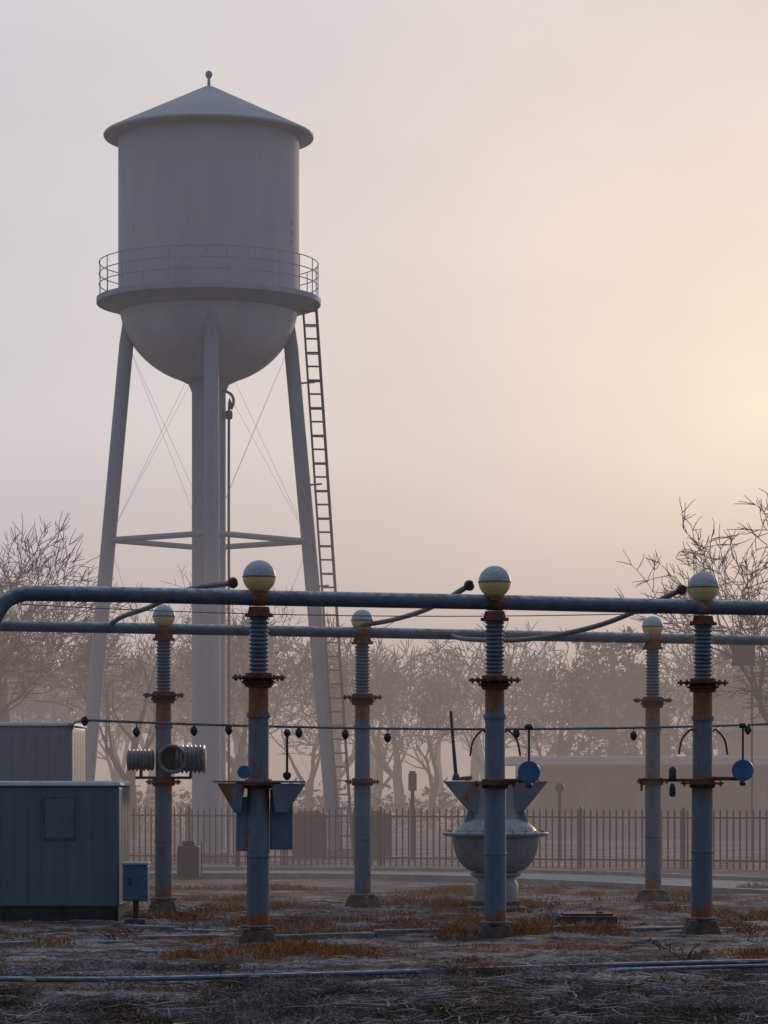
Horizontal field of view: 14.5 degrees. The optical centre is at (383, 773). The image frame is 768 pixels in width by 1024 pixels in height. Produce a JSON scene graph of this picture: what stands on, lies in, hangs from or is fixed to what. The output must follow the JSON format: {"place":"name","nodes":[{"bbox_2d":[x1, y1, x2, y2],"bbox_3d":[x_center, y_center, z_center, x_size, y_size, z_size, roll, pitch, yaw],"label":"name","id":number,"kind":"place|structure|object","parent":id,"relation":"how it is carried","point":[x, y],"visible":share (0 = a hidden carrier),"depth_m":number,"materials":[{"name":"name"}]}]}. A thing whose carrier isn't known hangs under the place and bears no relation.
{"place":"outdoors","nodes":[
{"label":"outdoors","id":0,"kind":"place"},
{"bbox_2d":[84,71,351,861],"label":"water tower","id":1,"kind":"structure","parent":0,"point":[208,300],"depth_m":87.24,"materials":[{"name":"metal"}]},
{"bbox_2d":[17,604,654,616],"bbox_3d":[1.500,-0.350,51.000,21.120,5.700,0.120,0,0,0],"label":"overhead wire","id":2,"kind":"object","parent":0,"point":[326,615],"visible":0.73,"depth_m":50.99,"materials":[{"name":"black metal"}]},
{"bbox_2d":[0,775,767,1023],"bbox_3d":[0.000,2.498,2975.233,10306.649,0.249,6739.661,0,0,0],"label":"ground","id":3,"kind":"structure","parent":0,"point":[431,948],"depth_m":49.25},
{"bbox_2d":[0,722,86,780],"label":"switchgear cabinet","id":4,"kind":"object","parent":3,"relation":"on","point":[42,751],"visible":0.36,"depth_m":58.00,"materials":[{"name":"metal"}]},
{"bbox_2d":[0,532,119,721],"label":"bare tree","id":5,"kind":"object","parent":3,"relation":"on","point":[4,717],"visible":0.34,"depth_m":114.86,"materials":[{"name":"brown plant"}]},
{"bbox_2d":[0,511,130,716],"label":"bare tree","id":6,"kind":"object","parent":3,"relation":"on","point":[14,644],"visible":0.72,"depth_m":103.42,"materials":[{"name":"brown plant"}]},
{"bbox_2d":[0,781,131,922],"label":"switchgear cabinet","id":7,"kind":"object","parent":3,"relation":"on","point":[64,849],"visible":0.93,"depth_m":50.70,"materials":[{"name":"metal"}]},
{"bbox_2d":[14,565,238,839],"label":"bare tree","id":8,"kind":"object","parent":3,"relation":"on","point":[130,775],"visible":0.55,"depth_m":113.85,"materials":[{"name":"brown plant"}]},
{"bbox_2d":[121,862,150,924],"bbox_3d":[-4.130,2.007,50.300,0.460,1.065,0.400,0,0,0],"label":"blue service box","id":9,"kind":"object","parent":3,"relation":"on","point":[135,882],"visible":1,"depth_m":50.13,"materials":[{"name":"paint"}]},
{"bbox_2d":[126,605,206,911],"bbox_3d":[-3.935,-0.246,54.795,1.440,5.612,0.765,0,0,0],"label":"bus support post","id":10,"kind":"object","parent":3,"relation":"on","point":[171,758],"visible":0.98,"depth_m":54.65,"materials":[{"name":"metal"}]},
{"bbox_2d":[177,841,201,878],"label":"utility box","id":11,"kind":"object","parent":3,"relation":"on","point":[188,859],"visible":1,"depth_m":70.97,"materials":[{"name":"metal"}]},
{"bbox_2d":[235,813,239,866],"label":"signal post","id":12,"kind":"object","parent":3,"relation":"on","point":[237,858],"visible":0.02,"depth_m":77.45,"materials":[{"name":"metal"}]},
{"bbox_2d":[213,560,305,943],"bbox_3d":[-1.836,-0.296,44.691,1.360,5.712,0.800,0,0,0],"label":"bus support post","id":13,"kind":"object","parent":3,"relation":"on","point":[251,809],"visible":0.99,"depth_m":44.55,"materials":[{"name":"blue metal"}]},
{"bbox_2d":[151,587,370,833],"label":"bare tree","id":14,"kind":"object","parent":3,"relation":"on","point":[240,760],"visible":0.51,"depth_m":120.80,"materials":[{"name":"brown plant"}]},
{"bbox_2d":[106,773,474,832],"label":"hedge","id":15,"kind":"object","parent":3,"relation":"on","point":[432,794],"visible":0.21,"depth_m":127.70,"materials":[{"name":"plant"}]},
{"bbox_2d":[289,810,330,859],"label":"condenser unit","id":16,"kind":"object","parent":3,"relation":"on","point":[308,835],"visible":0.66,"depth_m":87.20,"materials":[{"name":"metal"}]},
{"bbox_2d":[342,609,382,907],"bbox_3d":[-0.401,-0.246,56.291,0.760,5.612,0.760,0,0,30],"label":"bus support post","id":17,"kind":"object","parent":3,"relation":"on","point":[362,781],"visible":0.94,"depth_m":56.16,"materials":[{"name":"metal"}]},
{"bbox_2d":[348,811,394,859],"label":"condenser unit","id":18,"kind":"object","parent":3,"relation":"on","point":[375,836],"visible":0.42,"depth_m":87.00,"materials":[{"name":"metal"}]},
{"bbox_2d":[0,924,757,946],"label":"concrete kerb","id":19,"kind":"structure","parent":3,"relation":"on","point":[379,933],"depth_m":45.99,"materials":[{"name":"grey concrete"}]},
{"bbox_2d":[0,610,767,829],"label":"distant trees","id":20,"kind":"object","parent":3,"relation":"on","point":[436,697],"visible":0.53,"depth_m":145.44,"materials":[{"name":"brown plant"}]},
{"bbox_2d":[0,952,767,1023],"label":"frosted straw","id":21,"kind":"object","parent":3,"relation":"on","point":[686,1007],"visible":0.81,"depth_m":32.34,"materials":[{"name":"plant"}]},
{"bbox_2d":[0,881,767,966],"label":"dead grass","id":22,"kind":"structure","parent":3,"relation":"on","point":[306,949],"depth_m":48.30,"materials":[{"name":"brown plant"}]},
{"bbox_2d":[0,969,767,1023],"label":"brush twigs","id":23,"kind":"object","parent":3,"relation":"on","point":[551,991],"visible":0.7,"depth_m":31.60,"materials":[{"name":"plant"}]},
{"bbox_2d":[0,959,767,982],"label":"ground conduit","id":24,"kind":"object","parent":3,"relation":"on","point":[339,973],"visible":0.59,"depth_m":36.67,"materials":[{"name":"metal"}]},
{"bbox_2d":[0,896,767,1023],"bbox_3d":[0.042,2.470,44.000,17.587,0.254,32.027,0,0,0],"label":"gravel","id":25,"kind":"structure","parent":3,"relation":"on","point":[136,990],"depth_m":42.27,"materials":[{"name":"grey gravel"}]},
{"bbox_2d":[408,771,416,859],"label":"signal post","id":26,"kind":"object","parent":3,"relation":"on","point":[412,781],"visible":0.98,"depth_m":86.94,"materials":[{"name":"metal"}]},
{"bbox_2d":[130,805,767,869],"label":"picket fence","id":27,"kind":"object","parent":3,"relation":"on","point":[380,816],"visible":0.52,"depth_m":80.89,"materials":[{"name":"metal"}]},
{"bbox_2d":[443,711,548,911],"bbox_3d":[2.020,0.714,54.600,1.920,3.672,1.920,0,0,0],"label":"equipment vessel","id":28,"kind":"object","parent":3,"relation":"on","point":[523,835],"visible":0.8,"depth_m":54.27,"materials":[{"name":"metal"}]},
{"bbox_2d":[469,566,539,938],"bbox_3d":[1.754,-0.295,45.786,0.809,5.713,1.062,0,0,-31],"label":"bus support post","id":29,"kind":"object","parent":3,"relation":"on","point":[494,582],"visible":1,"depth_m":45.75,"materials":[{"name":"metal"}]},
{"bbox_2d":[555,782,564,860],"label":"lamp post","id":30,"kind":"object","parent":3,"relation":"on","point":[559,787],"visible":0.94,"depth_m":85.96,"materials":[{"name":"metal"}]},
{"bbox_2d":[557,911,616,924],"bbox_3d":[3.370,2.397,50.200,0.950,0.225,0.900,0,0,0],"label":"access hatch","id":31,"kind":"object","parent":3,"relation":"on","point":[574,917],"visible":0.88,"depth_m":49.76,"materials":[{"name":"grey metal"}]},
{"bbox_2d":[550,626,678,755],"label":"bare tree","id":32,"kind":"object","parent":3,"relation":"on","point":[613,748],"visible":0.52,"depth_m":139.21,"materials":[{"name":"brown plant"}]},
{"bbox_2d":[516,964,767,975],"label":"ground conduit","id":33,"kind":"object","parent":3,"relation":"on","point":[734,966],"visible":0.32,"depth_m":37.96,"materials":[{"name":"metal"}]},
{"bbox_2d":[532,766,764,837],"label":"canopy columns","id":34,"kind":"structure","parent":3,"relation":"on","point":[591,789],"depth_m":116.53,"materials":[{"name":"metal"}]},
{"bbox_2d":[633,616,671,901],"bbox_3d":[5.216,-0.246,58.617,0.760,5.612,0.760,0,0,40],"label":"bus support post","id":35,"kind":"object","parent":3,"relation":"on","point":[652,703],"visible":0.92,"depth_m":58.49,"materials":[{"name":"metal"}]},
{"bbox_2d":[602,488,767,722],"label":"bare tree","id":36,"kind":"object","parent":3,"relation":"on","point":[744,671],"visible":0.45,"depth_m":97.15,"materials":[{"name":"brown plant"}]},
{"bbox_2d":[638,572,753,934],"bbox_3d":[4.855,-0.297,47.204,1.760,5.712,0.806,0,0,0],"label":"bus support post","id":37,"kind":"object","parent":3,"relation":"on","point":[703,587],"visible":0.99,"depth_m":47.06,"materials":[{"name":"metal"}]},
{"bbox_2d":[662,494,767,722],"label":"bare tree","id":38,"kind":"object","parent":3,"relation":"on","point":[759,705],"visible":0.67,"depth_m":92.79,"materials":[{"name":"brown plant"}]},
{"bbox_2d":[718,731,767,755],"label":"walls","id":39,"kind":"structure","parent":3,"relation":"on","point":[760,743],"depth_m":146.00,"materials":[{"name":"paint"}]},
{"bbox_2d":[712,709,767,732],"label":"roof","id":40,"kind":"structure","parent":39,"relation":"on","point":[755,728],"depth_m":145.60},
{"bbox_2d":[732,645,754,859],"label":"sign board","id":41,"kind":"object","parent":3,"relation":"on","point":[743,655],"visible":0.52,"depth_m":86.97,"materials":[{"name":"grey metal"}]},
{"bbox_2d":[0,585,767,624],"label":"bus pipe","id":42,"kind":"object","parent":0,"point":[10,598],"visible":1,"depth_m":45.22,"materials":[{"name":"metal"}]},
{"bbox_2d":[0,620,767,644],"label":"bus pipe","id":43,"kind":"object","parent":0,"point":[238,630],"visible":0.92,"depth_m":56.08,"materials":[{"name":"grey metal"}]},
{"bbox_2d":[110,577,237,624],"bbox_3d":[-3.535,-2.810,49.614,0.196,0.310,9.976,0,0,-15],"label":"jumper cable","id":44,"kind":"object","parent":43,"relation":"attached to","point":[231,582],"visible":0.79,"depth_m":47.19,"materials":[{"name":"rubber"}]},
{"bbox_2d":[358,580,474,626],"bbox_3d":[0.617,-2.830,51.197,0.548,0.250,10.286,0,0,-10],"label":"jumper cable","id":45,"kind":"object","parent":43,"relation":"attached to","point":[469,585],"visible":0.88,"depth_m":52.76,"materials":[{"name":"rubber"}]},
{"bbox_2d":[450,584,686,642],"bbox_3d":[3.121,-2.656,52.138,0.472,0.602,10.356,0,0,-19],"label":"jumper cable","id":46,"kind":"object","parent":43,"relation":"attached to","point":[681,589],"visible":0.89,"depth_m":52.33,"materials":[{"name":"rubber"}]},
{"bbox_2d":[0,0,767,774],"label":"sky","id":47,"kind":"structure","parent":0,"point":[536,231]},
{"bbox_2d":[69,716,767,742],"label":"overhead wire","id":48,"kind":"object","parent":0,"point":[84,720],"visible":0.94,"depth_m":49.46,"materials":[{"name":"metal"}]},
{"bbox_2d":[149,867,767,893],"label":"access road","id":49,"kind":"structure","parent":0,"point":[721,884],"depth_m":71.49,"materials":[{"name":"grey asphalt"}]},
{"bbox_2d":[515,766,767,837],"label":"walls","id":50,"kind":"structure","parent":0,"point":[580,774],"depth_m":117.50,"materials":[{"name":"paint"}]},
{"bbox_2d":[505,756,767,765],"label":"roof slab","id":51,"kind":"structure","parent":50,"relation":"on","point":[618,760],"depth_m":115.90,"materials":[{"name":"grey concrete"}]},
{"bbox_2d":[545,781,747,811],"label":"windows","id":52,"kind":"structure","parent":50,"relation":"attached to","point":[619,796],"depth_m":117.45,"materials":[{"name":"grey glass"}]}
]}

